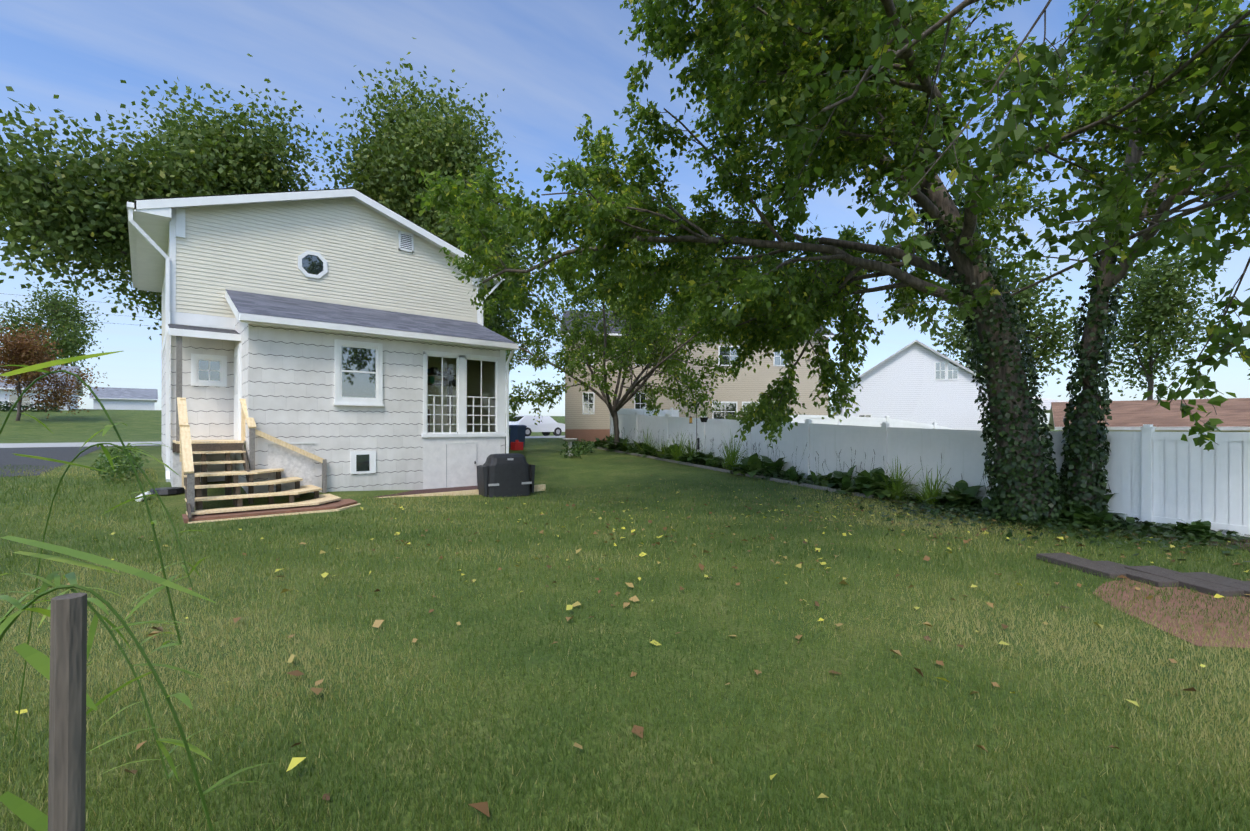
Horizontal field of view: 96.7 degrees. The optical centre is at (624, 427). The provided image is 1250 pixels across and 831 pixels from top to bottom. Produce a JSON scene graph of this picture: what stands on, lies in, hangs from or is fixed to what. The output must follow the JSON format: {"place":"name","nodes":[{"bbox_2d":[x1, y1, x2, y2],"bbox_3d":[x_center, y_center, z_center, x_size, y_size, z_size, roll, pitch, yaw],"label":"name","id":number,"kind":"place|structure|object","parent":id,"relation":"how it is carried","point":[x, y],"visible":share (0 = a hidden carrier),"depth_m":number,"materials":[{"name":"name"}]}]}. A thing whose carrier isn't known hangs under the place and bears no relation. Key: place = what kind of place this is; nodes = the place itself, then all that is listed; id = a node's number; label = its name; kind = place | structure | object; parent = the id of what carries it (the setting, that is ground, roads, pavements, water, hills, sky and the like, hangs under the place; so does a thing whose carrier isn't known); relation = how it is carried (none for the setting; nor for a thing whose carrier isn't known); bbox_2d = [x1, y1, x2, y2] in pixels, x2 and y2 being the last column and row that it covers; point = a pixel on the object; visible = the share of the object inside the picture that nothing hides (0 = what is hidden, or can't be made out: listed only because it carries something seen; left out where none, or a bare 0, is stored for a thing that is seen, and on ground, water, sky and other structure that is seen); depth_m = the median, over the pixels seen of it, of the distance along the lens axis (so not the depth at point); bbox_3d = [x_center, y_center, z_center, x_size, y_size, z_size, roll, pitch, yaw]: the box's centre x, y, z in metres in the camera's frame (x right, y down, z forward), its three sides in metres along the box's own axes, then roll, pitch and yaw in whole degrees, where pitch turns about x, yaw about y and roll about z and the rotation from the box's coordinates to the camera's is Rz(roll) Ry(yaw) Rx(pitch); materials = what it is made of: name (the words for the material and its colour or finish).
{"place":"outdoors","nodes":[
{"label":"outdoors","id":0,"kind":"place"},
{"bbox_2d":[0,446,106,476],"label":"driveway pavement","id":1,"kind":"structure","parent":0,"point":[66,454],"depth_m":17.55,"materials":[{"name":"grey asphalt"}]},
{"bbox_2d":[0,293,148,325],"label":"utility wires","id":2,"kind":"object","parent":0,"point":[68,311],"visible":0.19,"depth_m":31.65,"materials":[{"name":"black"}]},
{"bbox_2d":[0,436,564,447],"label":"street","id":3,"kind":"structure","parent":0,"point":[23,445],"depth_m":25.15,"materials":[{"name":"grey asphalt"}]},
{"bbox_2d":[509,415,564,435],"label":"car","id":4,"kind":"object","parent":3,"relation":"on","point":[547,425],"visible":0.69,"depth_m":44.21,"materials":[{"name":"white paint"}]},
{"bbox_2d":[505,428,510,448],"bbox_3d":[-5.467,0.490,24.269,0.805,0.995,0.620,0,0,39],"label":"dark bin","id":5,"kind":"object","parent":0,"point":[509,437],"visible":0.04,"depth_m":24.21,"materials":[{"name":"grey plastic"}]},
{"bbox_2d":[0,409,1249,830],"bbox_3d":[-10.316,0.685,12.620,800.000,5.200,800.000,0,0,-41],"label":"lawn","id":6,"kind":"structure","parent":0,"point":[604,471],"depth_m":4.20,"materials":[{"name":"green plant"}]},
{"bbox_2d":[0,401,63,411],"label":"hedge","id":7,"kind":"object","parent":6,"relation":"on","point":[3,407],"visible":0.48,"depth_m":46.64,"materials":[{"name":"green plant"}]},
{"bbox_2d":[0,365,82,409],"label":"building","id":8,"kind":"structure","parent":6,"relation":"on","point":[9,398],"depth_m":48.49,"materials":[{"name":"stone"}]},
{"bbox_2d":[0,316,108,420],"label":"maple tree","id":9,"kind":"object","parent":6,"relation":"on","point":[28,342],"depth_m":40.90,"materials":[{"name":"red plant"}]},
{"bbox_2d":[0,280,108,386],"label":"tree","id":10,"kind":"object","parent":6,"relation":"on","point":[74,341],"depth_m":66.84,"materials":[{"name":"green plant"}]},
{"bbox_2d":[48,592,86,830],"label":"wooden post","id":11,"kind":"object","parent":6,"relation":"on","point":[67,723],"visible":1,"depth_m":0.76,"materials":[{"name":"grey wood"}]},
{"bbox_2d":[89,443,148,482],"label":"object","id":12,"kind":"object","parent":6,"relation":"on","point":[124,464],"visible":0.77,"depth_m":13.12,"materials":[{"name":"green plant"}]},
{"bbox_2d":[89,387,157,409],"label":"neighbour garage","id":13,"kind":"structure","parent":6,"relation":"on","point":[109,398],"depth_m":61.64,"materials":[{"name":"stone"}]},
{"bbox_2d":[0,351,283,830],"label":"bamboo","id":14,"kind":"object","parent":6,"relation":"on","point":[33,817],"depth_m":1.51,"materials":[{"name":"green plant"}]},
{"bbox_2d":[135,487,184,501],"bbox_3d":[-9.427,1.329,11.152,0.580,0.186,1.120,0,0,4],"label":"downspout","id":15,"kind":"object","parent":6,"relation":"on","point":[168,490],"visible":0.75,"depth_m":11.21,"materials":[{"name":"grey metal"}]},
{"bbox_2d":[0,53,340,340],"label":"tree","id":16,"kind":"object","parent":6,"relation":"on","point":[184,166],"depth_m":20.65,"materials":[{"name":"green plant"}]},
{"bbox_2d":[172,397,359,523],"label":"porch stairs","id":17,"kind":"structure","parent":6,"relation":"on","point":[186,447],"depth_m":11.02,"materials":[{"name":"brown wood"}]},
{"bbox_2d":[127,188,518,493],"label":"house","id":18,"kind":"structure","parent":6,"relation":"on","point":[351,339],"depth_m":13.53,"materials":[{"name":"white wood"}]},
{"bbox_2d":[303,37,553,371],"bbox_3d":[-8.376,-8.782,27.805,12.065,19.518,14.755,0,0,-41],"label":"tree","id":19,"kind":"object","parent":6,"relation":"on","point":[381,172],"depth_m":25.68,"materials":[{"name":"green plant"}]},
{"bbox_2d":[374,484,545,497],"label":"concrete slab","id":20,"kind":"structure","parent":6,"relation":"on","point":[464,490],"depth_m":13.86,"materials":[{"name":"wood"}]},
{"bbox_2d":[477,453,534,497],"bbox_3d":[-3.072,1.212,14.372,1.400,1.090,0.606,0,0,-33],"label":"covered grill","id":21,"kind":"object","parent":6,"relation":"on","point":[507,475],"visible":1,"depth_m":14.10,"materials":[{"name":"grey fabric"}]},
{"bbox_2d":[511,440,522,449],"bbox_3d":[-4.734,0.752,24.346,0.400,0.450,0.400,0,0,-41],"label":"red container","id":22,"kind":"object","parent":6,"relation":"on","point":[516,445],"visible":0.96,"depth_m":24.20,"materials":[{"name":"red plastic"}]},
{"bbox_2d":[509,425,526,446],"bbox_3d":[-4.976,0.393,25.224,0.805,1.045,0.620,0,0,29],"label":"blue bin","id":23,"kind":"object","parent":6,"relation":"on","point":[517,432],"visible":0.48,"depth_m":24.97,"materials":[{"name":"blue plastic"}]},
{"bbox_2d":[563,438,576,455],"bbox_3d":[-2.194,0.767,22.181,0.585,0.680,0.600,0,0,-41],"label":"bird bath","id":24,"kind":"object","parent":6,"relation":"on","point":[569,440],"visible":0.75,"depth_m":22.09,"materials":[{"name":"grey stone"}]},
{"bbox_2d":[559,438,594,458],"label":"shrubs","id":25,"kind":"object","parent":6,"relation":"on","point":[578,447],"visible":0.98,"depth_m":22.41,"materials":[{"name":"green plant"}]},
{"bbox_2d":[483,230,758,447],"bbox_3d":[-1.634,-3.466,23.659,15.257,9.428,10.745,0,0,1],"label":"tree","id":26,"kind":"object","parent":6,"relation":"on","point":[657,320],"depth_m":22.52,"materials":[{"name":"green plant"}]},
{"bbox_2d":[2,475,1249,816],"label":"fallen leaves","id":27,"kind":"object","parent":6,"relation":"on","point":[484,809],"visible":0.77,"depth_m":5.54,"materials":[{"name":"yellow plant"}]},
{"bbox_2d":[617,407,678,416],"bbox_3d":[1.783,-0.118,29.820,0.162,2.022,7.552,0,0,40],"label":"fence return","id":28,"kind":"object","parent":6,"relation":"on","point":[671,412],"visible":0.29,"depth_m":29.02,"materials":[{"name":"plastic"}]},
{"bbox_2d":[560,310,834,441],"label":"neighboring house","id":29,"kind":"structure","parent":6,"relation":"on","point":[587,416],"depth_m":31.40,"materials":[{"name":"brick"}]},
{"bbox_2d":[597,447,873,498],"bbox_3d":[2.220,1.268,19.238,0.090,0.751,14.701,0,0,-28],"label":"garden edging","id":30,"kind":"object","parent":6,"relation":"on","point":[759,476],"visible":0.67,"depth_m":16.82,"materials":[{"name":"grey wood"}]},
{"bbox_2d":[723,399,804,421],"bbox_3d":[7.203,-0.105,28.441,5.242,2.880,3.275,0,0,-8],"label":"bush","id":31,"kind":"object","parent":6,"relation":"on","point":[730,416],"visible":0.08,"depth_m":28.23,"materials":[{"name":"green plant"}]},
{"bbox_2d":[411,0,1249,520],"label":"tree","id":32,"kind":"object","parent":6,"relation":"on","point":[799,98],"depth_m":9.65,"materials":[{"name":"green plant"}]},
{"bbox_2d":[789,414,957,429],"bbox_3d":[13.306,0.929,25.830,11.564,3.329,0.162,0,0,-3],"label":"fence","id":33,"kind":"object","parent":6,"relation":"on","point":[859,421],"visible":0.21,"depth_m":25.70,"materials":[{"name":"plastic"}]},
{"bbox_2d":[830,340,989,430],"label":"white house","id":34,"kind":"structure","parent":6,"relation":"on","point":[916,381],"depth_m":30.66,"materials":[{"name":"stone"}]},
{"bbox_2d":[605,447,1249,549],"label":"bed soil","id":35,"kind":"structure","parent":6,"relation":"on","point":[1171,538],"depth_m":8.34,"materials":[{"name":"brown soil"}]},
{"bbox_2d":[592,438,607,447],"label":"leafy plant","id":36,"kind":"object","parent":35,"relation":"on","point":[598,443],"visible":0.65,"depth_m":25.93,"materials":[{"name":"green plant"}]},
{"bbox_2d":[603,437,632,451],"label":"leafy plant","id":37,"kind":"object","parent":35,"relation":"on","point":[619,445],"visible":0.65,"depth_m":24.17,"materials":[{"name":"green plant"}]},
{"bbox_2d":[617,437,632,451],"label":"leafy plant","id":38,"kind":"object","parent":35,"relation":"on","point":[623,445],"visible":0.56,"depth_m":23.90,"materials":[{"name":"green plant"}]},
{"bbox_2d":[623,446,640,453],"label":"leafy plant","id":39,"kind":"object","parent":35,"relation":"on","point":[633,450],"visible":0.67,"depth_m":23.07,"materials":[{"name":"green plant"}]},
{"bbox_2d":[625,440,643,451],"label":"leafy plant","id":40,"kind":"object","parent":35,"relation":"on","point":[635,442],"visible":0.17,"depth_m":23.46,"materials":[{"name":"green plant"}]},
{"bbox_2d":[629,424,655,449],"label":"ornamental grass","id":41,"kind":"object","parent":35,"relation":"on","point":[647,441],"visible":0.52,"depth_m":22.86,"materials":[{"name":"green plant"}]},
{"bbox_2d":[637,444,658,457],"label":"leafy plant","id":42,"kind":"object","parent":35,"relation":"on","point":[648,450],"visible":0.69,"depth_m":21.96,"materials":[{"name":"green plant"}]},
{"bbox_2d":[652,438,668,457],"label":"ornamental grass","id":43,"kind":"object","parent":35,"relation":"on","point":[662,450],"visible":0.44,"depth_m":21.59,"materials":[{"name":"green plant"}]},
{"bbox_2d":[657,443,678,459],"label":"leafy plant","id":44,"kind":"object","parent":35,"relation":"on","point":[666,455],"visible":0.56,"depth_m":20.65,"materials":[{"name":"green plant"}]},
{"bbox_2d":[659,430,694,460],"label":"ornamental grass","id":45,"kind":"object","parent":35,"relation":"on","point":[676,454],"visible":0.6,"depth_m":20.26,"materials":[{"name":"green plant"}]},
{"bbox_2d":[678,454,691,463],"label":"leafy plant","id":46,"kind":"object","parent":35,"relation":"on","point":[685,460],"visible":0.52,"depth_m":19.71,"materials":[{"name":"green plant"}]},
{"bbox_2d":[677,432,711,461],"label":"ornamental grass","id":47,"kind":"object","parent":35,"relation":"on","point":[693,449],"visible":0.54,"depth_m":19.65,"materials":[{"name":"green plant"}]},
{"bbox_2d":[676,443,714,464],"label":"leafy plant","id":48,"kind":"object","parent":35,"relation":"on","point":[698,458],"visible":0.65,"depth_m":19.37,"materials":[{"name":"green plant"}]},
{"bbox_2d":[689,403,707,463],"bbox_3d":[2.497,0.267,19.215,0.294,2.269,0.994,0,0,-34],"label":"bird feeder pole","id":49,"kind":"object","parent":35,"relation":"on","point":[704,419],"visible":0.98,"depth_m":19.29,"materials":[{"name":"grey metal"}]},
{"bbox_2d":[694,408,713,417],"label":"hanging plant leaves","id":50,"kind":"object","parent":49,"relation":"attached to","point":[703,414],"visible":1,"depth_m":18.87,"materials":[{"name":"green plant"}]},
{"bbox_2d":[695,452,713,464],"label":"leafy plant","id":51,"kind":"object","parent":35,"relation":"on","point":[703,455],"visible":0.33,"depth_m":19.28,"materials":[{"name":"green plant"}]},
{"bbox_2d":[706,459,722,467],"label":"leafy plant","id":52,"kind":"object","parent":35,"relation":"on","point":[713,463],"visible":0.88,"depth_m":18.41,"materials":[{"name":"green plant"}]},
{"bbox_2d":[709,456,725,463],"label":"leafy plant","id":53,"kind":"object","parent":35,"relation":"on","point":[719,458],"visible":0.27,"depth_m":18.94,"materials":[{"name":"green plant"}]},
{"bbox_2d":[707,431,746,470],"bbox_3d":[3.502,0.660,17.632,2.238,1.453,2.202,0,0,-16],"label":"ornamental grass","id":54,"kind":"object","parent":35,"relation":"on","point":[733,457],"visible":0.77,"depth_m":17.51,"materials":[{"name":"green plant"}]},
{"bbox_2d":[727,465,741,473],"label":"leafy plant","id":55,"kind":"object","parent":35,"relation":"on","point":[734,469],"visible":0.15,"depth_m":17.10,"materials":[{"name":"green plant"}]},
{"bbox_2d":[732,453,769,476],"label":"leafy plant","id":56,"kind":"object","parent":35,"relation":"on","point":[750,464],"visible":0.83,"depth_m":16.55,"materials":[{"name":"green plant"}]},
{"bbox_2d":[754,470,781,479],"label":"leafy plant","id":57,"kind":"object","parent":35,"relation":"on","point":[774,474],"visible":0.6,"depth_m":15.97,"materials":[{"name":"green plant"}]},
{"bbox_2d":[754,455,786,473],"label":"leafy plant","id":58,"kind":"object","parent":35,"relation":"on","point":[768,463],"visible":0.5,"depth_m":16.36,"materials":[{"name":"green plant"}]},
{"bbox_2d":[777,466,803,479],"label":"leafy plant","id":59,"kind":"object","parent":35,"relation":"on","point":[788,472],"visible":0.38,"depth_m":15.78,"materials":[{"name":"green plant"}]},
{"bbox_2d":[785,471,805,481],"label":"leafy plant","id":60,"kind":"object","parent":35,"relation":"on","point":[795,476],"visible":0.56,"depth_m":15.30,"materials":[{"name":"green plant"}]},
{"bbox_2d":[788,479,817,484],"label":"leafy plant","id":61,"kind":"object","parent":35,"relation":"on","point":[807,482],"visible":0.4,"depth_m":14.80,"materials":[{"name":"green plant"}]},
{"bbox_2d":[810,470,833,486],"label":"leafy plant","id":62,"kind":"object","parent":35,"relation":"on","point":[820,482],"visible":0.83,"depth_m":14.43,"materials":[{"name":"green plant"}]},
{"bbox_2d":[817,465,856,487],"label":"leafy plant","id":63,"kind":"object","parent":35,"relation":"on","point":[836,477],"visible":0.33,"depth_m":14.28,"materials":[{"name":"green plant"}]},
{"bbox_2d":[832,475,859,494],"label":"leafy plant","id":64,"kind":"object","parent":35,"relation":"on","point":[847,482],"visible":0.62,"depth_m":13.39,"materials":[{"name":"green plant"}]},
{"bbox_2d":[611,427,1109,509],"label":"plants","id":65,"kind":"object","parent":35,"relation":"on","point":[815,458],"visible":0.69,"depth_m":15.44,"materials":[{"name":"green plant"}]},
{"bbox_2d":[850,467,892,496],"bbox_3d":[5.878,1.273,13.119,1.538,0.710,1.180,0,0,-41],"label":"leafy plant","id":66,"kind":"object","parent":35,"relation":"on","point":[864,477],"visible":0.65,"depth_m":12.95,"materials":[{"name":"green plant"}]},
{"bbox_2d":[845,471,919,499],"bbox_3d":[6.055,1.317,13.014,1.552,0.669,1.253,0,0,-17],"label":"leafy plant","id":67,"kind":"object","parent":35,"relation":"on","point":[879,478],"visible":0.31,"depth_m":12.79,"materials":[{"name":"green plant"}]},
{"bbox_2d":[873,456,924,499],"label":"ornamental grass","id":68,"kind":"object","parent":35,"relation":"on","point":[895,490],"visible":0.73,"depth_m":12.55,"materials":[{"name":"green plant"}]},
{"bbox_2d":[901,492,936,502],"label":"leafy plant","id":69,"kind":"object","parent":35,"relation":"on","point":[913,497],"visible":0.23,"depth_m":12.27,"materials":[{"name":"green plant"}]},
{"bbox_2d":[899,465,962,504],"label":"ornamental grass","id":70,"kind":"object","parent":35,"relation":"on","point":[927,492],"visible":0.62,"depth_m":11.81,"materials":[{"name":"green plant"}]},
{"bbox_2d":[925,480,982,508],"bbox_3d":[7.025,1.413,11.571,1.298,0.621,1.498,0,0,-41],"label":"leafy plant","id":71,"kind":"object","parent":35,"relation":"on","point":[956,494],"visible":0.65,"depth_m":11.48,"materials":[{"name":"green plant"}]},
{"bbox_2d":[944,501,981,512],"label":"leafy plant","id":72,"kind":"object","parent":35,"relation":"on","point":[948,507],"visible":0.21,"depth_m":11.13,"materials":[{"name":"green plant"}]},
{"bbox_2d":[978,497,989,507],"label":"leafy plant","id":73,"kind":"object","parent":35,"relation":"on","point":[985,501],"visible":0.08,"depth_m":10.88,"materials":[{"name":"green plant"}]},
{"bbox_2d":[1062,500,1116,528],"bbox_3d":[7.801,1.482,9.418,0.930,0.424,0.915,0,0,-41],"label":"leafy plant","id":74,"kind":"object","parent":35,"relation":"on","point":[1080,516],"visible":0.5,"depth_m":9.35,"materials":[{"name":"green plant"}]},
{"bbox_2d":[1063,493,1123,519],"bbox_3d":[8.073,1.423,9.838,1.301,0.594,1.282,0,0,-41],"label":"leafy plant","id":75,"kind":"object","parent":35,"relation":"on","point":[1067,512],"visible":0.21,"depth_m":9.58,"materials":[{"name":"green plant"}]},
{"bbox_2d":[1096,519,1152,531],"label":"leafy plant","id":76,"kind":"object","parent":35,"relation":"on","point":[1144,527],"visible":0.27,"depth_m":8.97,"materials":[{"name":"green plant"}]},
{"bbox_2d":[1126,517,1181,535],"bbox_3d":[8.551,1.627,8.889,0.924,0.293,0.843,0,0,19],"label":"leafy plant","id":77,"kind":"object","parent":35,"relation":"on","point":[1132,520],"visible":0.27,"depth_m":8.86,"materials":[{"name":"green plant"}]},
{"bbox_2d":[1155,519,1238,541],"bbox_3d":[8.704,1.544,8.418,0.838,0.292,0.688,0,0,8],"label":"leafy plant","id":78,"kind":"object","parent":35,"relation":"on","point":[1197,527],"visible":0.88,"depth_m":8.37,"materials":[{"name":"green plant"}]},
{"bbox_2d":[610,412,1249,536],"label":"fence","id":79,"kind":"object","parent":6,"relation":"on","point":[1163,477],"visible":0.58,"depth_m":11.77,"materials":[{"name":"plastic"}]},
{"bbox_2d":[960,261,1021,377],"bbox_3d":[20.860,-4.185,31.742,4.635,10.687,4.634,0,0,-41],"label":"dark conifer","id":80,"kind":"object","parent":6,"relation":"on","point":[969,364],"visible":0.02,"depth_m":31.83,"materials":[{"name":"green plant"}]},
{"bbox_2d":[909,181,1129,525],"bbox_3d":[7.098,-1.293,10.168,3.401,6.737,1.228,0,0,28],"label":"ivy tree","id":81,"kind":"object","parent":6,"relation":"on","point":[1070,449],"visible":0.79,"depth_m":9.80,"materials":[{"name":"green plant"}]},
{"bbox_2d":[915,225,1125,396],"bbox_3d":[26.025,-6.644,38.077,10.018,15.692,12.185,0,0,-41],"label":"tree","id":82,"kind":"object","parent":6,"relation":"on","point":[1024,303],"depth_m":37.05,"materials":[{"name":"green plant"}]},
{"bbox_2d":[793,489,1249,561],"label":"ground ivy","id":83,"kind":"object","parent":6,"relation":"on","point":[985,511],"visible":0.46,"depth_m":9.05,"materials":[{"name":"green plant"}]},
{"bbox_2d":[1036,553,1249,596],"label":"old pavers","id":84,"kind":"object","parent":6,"relation":"on","point":[1205,583],"visible":0.94,"depth_m":6.10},
{"bbox_2d":[1049,398,1249,431],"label":"building roof","id":85,"kind":"structure","parent":6,"relation":"on","point":[1233,414],"depth_m":20.32,"materials":[{"name":"stone"}]},
{"bbox_2d":[1080,230,1239,399],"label":"tree","id":86,"kind":"object","parent":6,"relation":"on","point":[1168,314],"depth_m":43.63,"materials":[{"name":"green plant"}]},
{"bbox_2d":[1093,579,1249,647],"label":"dirt patch","id":87,"kind":"object","parent":6,"relation":"on","point":[1198,628],"visible":0.44,"depth_m":5.08,"materials":[{"name":"brown soil"}]},
{"bbox_2d":[0,0,1249,423],"label":"sky","id":88,"kind":"structure","parent":0,"point":[556,62],"materials":[{"name":"blue"}]},
{"bbox_2d":[761,0,1249,450],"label":"tree","id":89,"kind":"object","parent":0,"point":[1045,92],"depth_m":6.66,"materials":[{"name":"green plant"}]},
{"bbox_2d":[1032,397,1068,413],"bbox_3d":[22.444,-0.115,30.303,13.090,3.600,5.000,0,0,-73],"label":"white porch","id":90,"kind":"object","parent":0,"point":[1047,402],"depth_m":28.51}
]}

